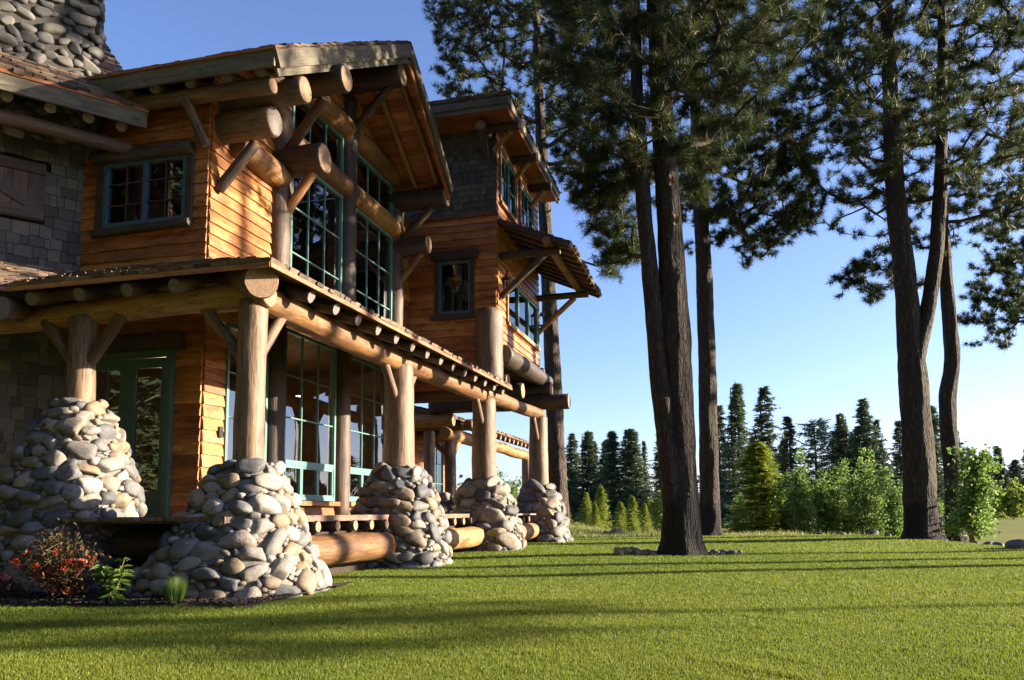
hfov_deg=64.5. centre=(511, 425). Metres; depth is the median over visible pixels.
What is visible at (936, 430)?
conifer tree
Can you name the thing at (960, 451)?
conifer tree
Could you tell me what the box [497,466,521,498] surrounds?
bush
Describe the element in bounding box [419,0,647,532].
pine tree
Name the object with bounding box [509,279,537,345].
window
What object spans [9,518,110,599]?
flowering shrub
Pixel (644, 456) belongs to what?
conifer tree
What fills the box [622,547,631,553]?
cobblestone
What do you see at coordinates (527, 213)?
window
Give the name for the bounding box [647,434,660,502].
conifer tree
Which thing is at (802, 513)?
leafy shrub
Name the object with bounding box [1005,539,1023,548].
boulder
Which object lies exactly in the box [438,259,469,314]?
window
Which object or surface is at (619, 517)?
young conifer
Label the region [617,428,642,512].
conifer tree
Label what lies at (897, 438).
conifer tree
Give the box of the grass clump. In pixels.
[162,575,188,605]
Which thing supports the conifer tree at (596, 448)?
on the ground at (1010, 528)
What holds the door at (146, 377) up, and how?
in the log house
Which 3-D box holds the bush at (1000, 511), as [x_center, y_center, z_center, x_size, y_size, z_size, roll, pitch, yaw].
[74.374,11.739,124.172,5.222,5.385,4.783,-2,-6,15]
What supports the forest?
on the ground at (1010, 528)
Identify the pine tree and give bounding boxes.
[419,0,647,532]
[526,0,830,555]
[644,0,830,535]
[750,0,1023,540]
[824,19,1023,541]
[956,152,1023,353]
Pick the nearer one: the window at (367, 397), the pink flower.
the pink flower
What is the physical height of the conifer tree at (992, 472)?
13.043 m
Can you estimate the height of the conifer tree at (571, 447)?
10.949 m
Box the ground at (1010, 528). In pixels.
[0,514,1023,679]
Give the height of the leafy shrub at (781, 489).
3.306 m
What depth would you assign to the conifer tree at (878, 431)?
88.22 m
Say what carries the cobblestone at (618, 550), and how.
on the ground at (1010, 528)
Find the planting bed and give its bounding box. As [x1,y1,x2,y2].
[0,582,351,606]
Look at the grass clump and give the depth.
9.00 m
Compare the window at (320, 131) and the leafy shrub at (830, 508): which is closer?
the window at (320, 131)
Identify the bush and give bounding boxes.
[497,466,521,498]
[647,490,662,531]
[984,485,1012,518]
[986,477,1023,517]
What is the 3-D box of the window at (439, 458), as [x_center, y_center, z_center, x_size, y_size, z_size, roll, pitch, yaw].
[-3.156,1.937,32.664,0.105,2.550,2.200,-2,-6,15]
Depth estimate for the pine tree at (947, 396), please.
27.11 m
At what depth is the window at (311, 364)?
16.61 m
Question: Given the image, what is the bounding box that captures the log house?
[0,0,601,599]
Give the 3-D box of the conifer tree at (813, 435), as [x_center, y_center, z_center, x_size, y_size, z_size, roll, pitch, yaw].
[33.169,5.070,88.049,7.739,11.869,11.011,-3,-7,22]
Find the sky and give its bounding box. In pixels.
[103,0,1023,496]
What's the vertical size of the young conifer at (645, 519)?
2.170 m
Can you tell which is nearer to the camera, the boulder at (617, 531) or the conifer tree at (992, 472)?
the boulder at (617, 531)
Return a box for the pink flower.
[0,572,25,596]
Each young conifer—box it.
[572,492,592,526]
[584,503,604,529]
[585,485,615,530]
[612,502,626,529]
[622,496,642,532]
[634,503,655,533]
[721,441,814,534]
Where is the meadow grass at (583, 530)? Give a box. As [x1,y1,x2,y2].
[569,523,864,536]
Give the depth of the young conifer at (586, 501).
47.63 m
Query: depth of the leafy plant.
9.11 m
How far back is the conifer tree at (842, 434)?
87.74 m
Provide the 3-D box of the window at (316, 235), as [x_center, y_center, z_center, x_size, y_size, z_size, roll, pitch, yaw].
[-4.129,-3.810,17.088,0.105,2.950,2.220,-2,-6,15]
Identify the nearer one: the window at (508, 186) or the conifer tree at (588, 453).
the window at (508, 186)
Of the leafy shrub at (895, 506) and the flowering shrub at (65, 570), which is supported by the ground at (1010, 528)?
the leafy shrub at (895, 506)
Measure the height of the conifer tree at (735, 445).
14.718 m
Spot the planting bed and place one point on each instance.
(248, 604)
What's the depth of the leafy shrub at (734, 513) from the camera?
35.63 m
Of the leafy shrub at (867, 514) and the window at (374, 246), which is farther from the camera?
the leafy shrub at (867, 514)
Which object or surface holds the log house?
on the ground at (1010, 528)
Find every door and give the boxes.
[96,360,128,430]
[125,357,165,512]
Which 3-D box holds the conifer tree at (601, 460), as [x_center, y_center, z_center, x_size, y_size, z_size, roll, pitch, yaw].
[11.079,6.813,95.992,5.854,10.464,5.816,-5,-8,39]
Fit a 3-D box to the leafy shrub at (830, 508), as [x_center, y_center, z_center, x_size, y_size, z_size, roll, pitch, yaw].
[12.289,3.270,31.778,1.666,3.230,1.579,1,-6,-9]
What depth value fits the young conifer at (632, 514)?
46.60 m
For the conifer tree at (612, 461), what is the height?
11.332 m
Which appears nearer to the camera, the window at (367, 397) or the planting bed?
the planting bed
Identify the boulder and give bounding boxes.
[610,529,624,535]
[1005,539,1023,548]
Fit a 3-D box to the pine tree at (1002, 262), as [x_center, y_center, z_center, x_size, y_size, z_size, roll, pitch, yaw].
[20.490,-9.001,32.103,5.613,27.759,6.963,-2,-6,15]
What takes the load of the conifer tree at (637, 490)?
on the ground at (1010, 528)
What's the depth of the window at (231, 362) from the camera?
13.94 m
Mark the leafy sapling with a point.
(974, 491)
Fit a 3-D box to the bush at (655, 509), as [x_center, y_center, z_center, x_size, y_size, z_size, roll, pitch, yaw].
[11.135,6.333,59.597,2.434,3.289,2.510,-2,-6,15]
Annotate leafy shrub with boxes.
[726,493,753,533]
[765,469,796,531]
[784,447,824,534]
[806,468,850,534]
[827,457,861,534]
[838,445,893,534]
[871,466,902,535]
[938,497,944,527]
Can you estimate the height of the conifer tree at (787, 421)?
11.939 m
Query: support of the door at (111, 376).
in the log house
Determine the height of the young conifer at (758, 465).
4.608 m
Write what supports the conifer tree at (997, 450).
on the ground at (1010, 528)
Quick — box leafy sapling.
[939,439,1005,542]
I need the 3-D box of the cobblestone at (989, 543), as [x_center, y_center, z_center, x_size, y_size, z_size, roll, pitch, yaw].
[12.037,3.025,20.515,0.258,0.180,0.290,2,-6,-18]
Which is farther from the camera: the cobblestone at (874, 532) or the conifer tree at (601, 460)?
the conifer tree at (601, 460)
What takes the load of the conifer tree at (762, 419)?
on the ground at (1010, 528)
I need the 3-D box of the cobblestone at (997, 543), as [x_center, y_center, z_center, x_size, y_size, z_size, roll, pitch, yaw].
[11.989,2.952,19.993,0.220,0.153,0.296,-2,-6,15]
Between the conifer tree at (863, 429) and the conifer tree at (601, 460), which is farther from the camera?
the conifer tree at (601, 460)
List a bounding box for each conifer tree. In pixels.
[565,432,589,523]
[570,430,599,523]
[586,441,600,503]
[589,440,617,524]
[595,430,638,525]
[601,428,659,525]
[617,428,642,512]
[640,441,656,522]
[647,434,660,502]
[717,405,731,525]
[719,382,769,521]
[747,386,791,500]
[773,440,788,501]
[774,415,811,517]
[780,417,853,515]
[824,435,844,521]
[827,413,863,514]
[834,398,896,520]
[868,419,892,481]
[885,420,902,503]
[892,405,944,521]
[941,430,982,513]
[982,449,1003,488]
[990,446,1015,514]
[1005,459,1023,512]
[1008,451,1023,509]
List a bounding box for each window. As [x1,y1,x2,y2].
[101,155,185,228]
[222,322,268,461]
[284,328,336,500]
[290,176,342,292]
[291,104,343,171]
[349,355,384,501]
[355,207,392,319]
[357,153,392,215]
[435,442,443,492]
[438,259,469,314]
[502,154,515,217]
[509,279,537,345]
[521,186,532,227]
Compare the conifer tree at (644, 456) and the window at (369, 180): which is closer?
the window at (369, 180)
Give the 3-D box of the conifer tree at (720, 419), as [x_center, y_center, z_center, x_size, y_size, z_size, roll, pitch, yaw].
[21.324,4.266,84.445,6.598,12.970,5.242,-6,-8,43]
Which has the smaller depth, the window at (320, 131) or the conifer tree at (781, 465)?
the window at (320, 131)
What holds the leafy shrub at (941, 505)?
on the ground at (1010, 528)
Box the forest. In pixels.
[456,440,1023,514]
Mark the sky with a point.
(778, 326)
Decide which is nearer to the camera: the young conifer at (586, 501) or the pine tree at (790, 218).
the pine tree at (790, 218)
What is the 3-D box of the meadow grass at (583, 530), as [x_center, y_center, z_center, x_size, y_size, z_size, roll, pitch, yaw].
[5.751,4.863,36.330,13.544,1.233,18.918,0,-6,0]
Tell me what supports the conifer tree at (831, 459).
on the ground at (1010, 528)
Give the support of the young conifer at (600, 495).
on the ground at (1010, 528)
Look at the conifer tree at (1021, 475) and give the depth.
150.93 m
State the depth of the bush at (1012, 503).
118.40 m
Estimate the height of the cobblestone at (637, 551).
0.189 m
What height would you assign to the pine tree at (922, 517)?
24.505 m
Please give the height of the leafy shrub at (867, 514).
3.855 m
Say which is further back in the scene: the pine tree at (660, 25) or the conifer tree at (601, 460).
the conifer tree at (601, 460)
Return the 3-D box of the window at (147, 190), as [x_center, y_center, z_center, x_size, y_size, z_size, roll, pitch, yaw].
[-6.253,-3.985,13.861,1.660,1.160,0.105,-2,-6,15]
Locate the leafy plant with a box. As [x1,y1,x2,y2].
[90,557,134,604]
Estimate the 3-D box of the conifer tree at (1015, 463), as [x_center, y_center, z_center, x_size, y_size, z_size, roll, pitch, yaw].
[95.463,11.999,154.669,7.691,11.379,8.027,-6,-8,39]
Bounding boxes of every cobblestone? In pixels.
[613,547,624,555]
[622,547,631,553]
[629,547,641,555]
[866,530,878,534]
[983,541,992,545]
[992,542,1003,545]
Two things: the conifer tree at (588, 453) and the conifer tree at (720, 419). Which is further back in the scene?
the conifer tree at (588, 453)
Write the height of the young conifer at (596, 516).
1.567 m
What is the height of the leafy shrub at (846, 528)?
3.782 m

